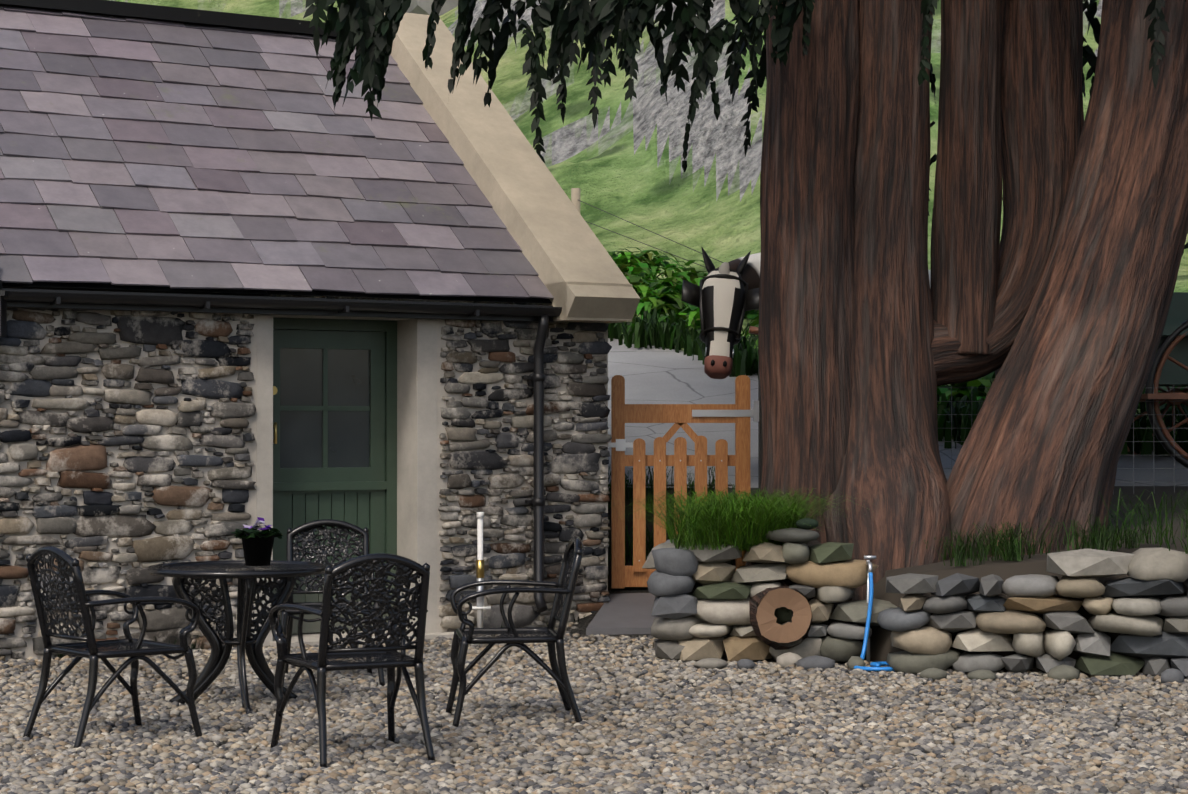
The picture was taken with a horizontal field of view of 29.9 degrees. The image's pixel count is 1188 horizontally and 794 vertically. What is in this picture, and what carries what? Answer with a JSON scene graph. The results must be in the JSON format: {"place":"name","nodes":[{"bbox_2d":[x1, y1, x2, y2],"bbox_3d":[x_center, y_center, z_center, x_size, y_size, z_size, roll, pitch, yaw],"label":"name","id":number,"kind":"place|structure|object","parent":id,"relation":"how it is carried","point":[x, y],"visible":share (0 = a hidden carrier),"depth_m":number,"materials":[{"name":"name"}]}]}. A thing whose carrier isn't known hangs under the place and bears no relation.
{"place":"outdoors","nodes":[
{"label":"outdoors","id":0,"kind":"place"},
{"bbox_2d":[0,280,7,336],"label":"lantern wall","id":1,"kind":"structure","parent":0,"point":[3,317],"depth_m":13.22,"materials":[{"name":"black metal"}]},
{"bbox_2d":[0,590,1187,793],"bbox_3d":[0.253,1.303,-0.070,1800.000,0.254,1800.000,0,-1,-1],"label":"ground","id":2,"kind":"structure","parent":0,"point":[582,624],"depth_m":11.77,"materials":[{"name":"grey gravel"}]},
{"bbox_2d":[147,560,327,713],"bbox_3d":[-1.798,1.224,11.268,0.920,0.738,0.920,0,-1,-18],"label":"table","id":3,"kind":"object","parent":2,"relation":"on","point":[285,572],"visible":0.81,"depth_m":11.30,"materials":[{"name":"black metal"}]},
{"bbox_2d":[231,517,282,565],"bbox_3d":[-1.709,0.733,11.310,0.268,0.248,0.266,0,-1,-1],"label":"flower pot","id":4,"kind":"object","parent":3,"relation":"on","point":[257,546],"visible":1,"depth_m":11.24,"materials":[{"name":"black plastic"}]},
{"bbox_2d":[0,294,611,661],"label":"cottage walls","id":5,"kind":"structure","parent":2,"relation":"on","point":[250,504],"depth_m":14.17,"materials":[{"name":"stone"}]},
{"bbox_2d":[0,0,553,303],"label":"roof slates","id":6,"kind":"object","parent":5,"relation":"on","point":[145,148],"visible":0.85,"depth_m":15.33,"materials":[{"name":"stone"}]},
{"bbox_2d":[0,288,561,611],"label":"gutter downpipe","id":7,"kind":"object","parent":5,"relation":"attached to","point":[542,315],"visible":1,"depth_m":14.43,"materials":[{"name":"black metal"}]},
{"bbox_2d":[256,314,465,647],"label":"door","id":8,"kind":"structure","parent":5,"relation":"in","point":[335,419],"depth_m":14.89,"materials":[{"name":"green wood"}]},
{"bbox_2d":[384,13,640,322],"bbox_3d":[-0.721,-1.797,16.527,0.522,2.583,3.175,0,-1,-31],"label":"gable coping","id":9,"kind":"object","parent":5,"relation":"on","point":[581,276],"visible":0.75,"depth_m":16.09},
{"bbox_2d":[446,536,582,726],"bbox_3d":[-0.384,1.119,10.748,0.639,0.894,0.623,0,-1,-7],"label":"chair","id":10,"kind":"object","parent":2,"relation":"on","point":[510,633],"visible":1,"depth_m":10.55,"materials":[{"name":"black metal"}]},
{"bbox_2d":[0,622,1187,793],"bbox_3d":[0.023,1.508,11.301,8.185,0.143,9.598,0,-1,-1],"label":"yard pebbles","id":11,"kind":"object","parent":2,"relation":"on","point":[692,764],"visible":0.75,"depth_m":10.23,"materials":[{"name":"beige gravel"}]},
{"bbox_2d":[23,546,201,747],"bbox_3d":[-2.196,1.111,10.095,0.639,0.894,0.623,1,-1,-41],"label":"chair","id":12,"kind":"object","parent":11,"relation":"on","point":[94,653],"visible":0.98,"depth_m":9.99,"materials":[{"name":"black metal"}]},
{"bbox_2d":[276,519,387,685],"bbox_3d":[-1.472,1.140,12.380,0.623,0.894,0.639,0,-1,-9],"label":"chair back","id":13,"kind":"object","parent":11,"relation":"on","point":[305,531],"visible":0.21,"depth_m":12.64,"materials":[{"name":"black metal"}]},
{"bbox_2d":[269,553,434,767],"bbox_3d":[-1.027,1.105,9.590,0.623,0.894,0.639,0,-1,-25],"label":"chair","id":14,"kind":"object","parent":11,"relation":"on","point":[397,619],"visible":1,"depth_m":9.39,"materials":[{"name":"black metal"}]},
{"bbox_2d":[472,512,490,627],"bbox_3d":[-0.764,1.179,14.949,0.140,0.810,0.060,0,-1,-1],"label":"candle","id":15,"kind":"object","parent":11,"relation":"on","point":[479,606],"visible":0.81,"depth_m":14.93,"materials":[{"name":"white wax"}]},
{"bbox_2d":[52,466,1187,658],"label":"grass tufts","id":16,"kind":"object","parent":2,"relation":"on","point":[745,522],"visible":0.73,"depth_m":13.38,"materials":[{"name":"green plant"}]},
{"bbox_2d":[586,593,656,634],"bbox_3d":[0.418,1.510,15.450,0.960,0.250,0.930,0,-1,-1],"label":"slate step","id":17,"kind":"object","parent":2,"relation":"on","point":[625,613],"visible":0.36,"depth_m":15.27,"materials":[{"name":"grey stone"}]},
{"bbox_2d":[608,484,734,590],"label":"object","id":18,"kind":"structure","parent":2,"relation":"on","point":[629,522],"depth_m":16.52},
{"bbox_2d":[642,540,730,660],"bbox_3d":[0.653,1.269,14.631,0.422,0.738,2.808,0,-1,9],"label":"stone gatepost","id":19,"kind":"object","parent":2,"relation":"on","point":[672,585],"visible":0.56,"depth_m":13.30,"materials":[{"name":"grey stone"}]},
{"bbox_2d":[677,518,897,670],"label":"stone wall","id":20,"kind":"structure","parent":2,"relation":"on","point":[827,575],"depth_m":13.27,"materials":[{"name":"grey stone"}]},
{"bbox_2d":[749,581,811,649],"bbox_3d":[1.113,1.309,13.300,0.375,0.394,0.399,0,-1,-1],"label":"hollow log","id":21,"kind":"object","parent":20,"relation":"on","point":[766,627],"visible":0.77,"depth_m":13.12,"materials":[{"name":"brown wood"}]},
{"bbox_2d":[854,556,893,670],"bbox_3d":[1.695,1.265,13.018,0.318,0.650,0.470,0,-1,21],"label":"hose","id":22,"kind":"object","parent":20,"relation":"attached to","point":[866,640],"visible":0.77,"depth_m":13.12,"materials":[{"name":"blue"}]},
{"bbox_2d":[714,486,1187,673],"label":"bank","id":23,"kind":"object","parent":2,"relation":"on","point":[881,647],"visible":0.23,"depth_m":13.48,"materials":[{"name":"soil"}]},
{"bbox_2d":[937,384,1187,494],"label":"wire fence","id":24,"kind":"object","parent":23,"relation":"on","point":[1133,441],"depth_m":16.54,"materials":[{"name":"grey"}]},
{"bbox_2d":[877,547,1187,682],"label":"stone wall","id":25,"kind":"structure","parent":2,"relation":"on","point":[922,638],"depth_m":12.59,"materials":[{"name":"grey stone"}]},
{"bbox_2d":[109,0,1187,440],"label":"hillside","id":26,"kind":"structure","parent":0,"point":[623,158],"depth_m":38.29,"materials":[{"name":"green plant"}]},
{"bbox_2d":[406,0,590,15],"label":"hill outcrops","id":27,"kind":"object","parent":26,"relation":"on","point":[420,7],"visible":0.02,"depth_m":60.87,"materials":[{"name":"grey stone"}]},
{"bbox_2d":[571,188,723,267],"bbox_3d":[1.117,-2.290,33.017,0.146,2.239,6.698,0,-1,-26],"label":"wire fence","id":28,"kind":"object","parent":26,"relation":"on","point":[575,196],"visible":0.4,"depth_m":35.41,"materials":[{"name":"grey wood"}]},
{"bbox_2d":[303,0,1187,640],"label":"tree","id":29,"kind":"object","parent":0,"point":[1053,300],"depth_m":14.49,"materials":[{"name":"brown plant"}]},
{"bbox_2d":[758,362,762,497],"bbox_3d":[0.626,0.584,15.786,1.426,1.680,0.145,0,-1,-15],"label":"gate post","id":30,"kind":"object","parent":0,"point":[760,447],"visible":0.05,"depth_m":15.93,"materials":[{"name":"brown wood"}]},
{"bbox_2d":[608,375,758,587],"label":"gate","id":31,"kind":"structure","parent":30,"relation":"attached to","point":[739,413],"depth_m":15.94,"materials":[{"name":"wood"}]},
{"bbox_2d":[608,338,1187,487],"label":"road","id":32,"kind":"structure","parent":0,"point":[652,375],"depth_m":20.39,"materials":[{"name":"grey asphalt"}]},
{"bbox_2d":[718,252,1000,376],"bbox_3d":[2.379,-0.306,17.217,2.984,1.893,1.069,0,-1,-1],"label":"horse body","id":33,"kind":"object","parent":32,"relation":"on","point":[750,275],"depth_m":16.81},
{"bbox_2d":[701,247,750,378],"bbox_3d":[0.993,-0.633,16.589,0.391,1.006,0.472,0,-1,-1],"label":"horse head","id":34,"kind":"object","parent":33,"relation":"attached to","point":[723,299],"visible":0.85,"depth_m":16.46},
{"bbox_2d":[681,268,758,357],"bbox_3d":[0.963,-0.624,16.599,0.634,0.680,0.419,0,-1,-1],"label":"bridle","id":35,"kind":"object","parent":34,"relation":"on","point":[691,294],"visible":0.65,"depth_m":16.55,"materials":[{"name":"black leather"}]},
{"bbox_2d":[607,247,1187,455],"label":"hedge","id":36,"kind":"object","parent":32,"relation":"on","point":[660,302],"visible":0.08,"depth_m":23.54,"materials":[{"name":"green plant"}]},
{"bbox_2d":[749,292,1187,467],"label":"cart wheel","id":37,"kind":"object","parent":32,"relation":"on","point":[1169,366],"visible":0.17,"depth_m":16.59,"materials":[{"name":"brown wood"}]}
]}

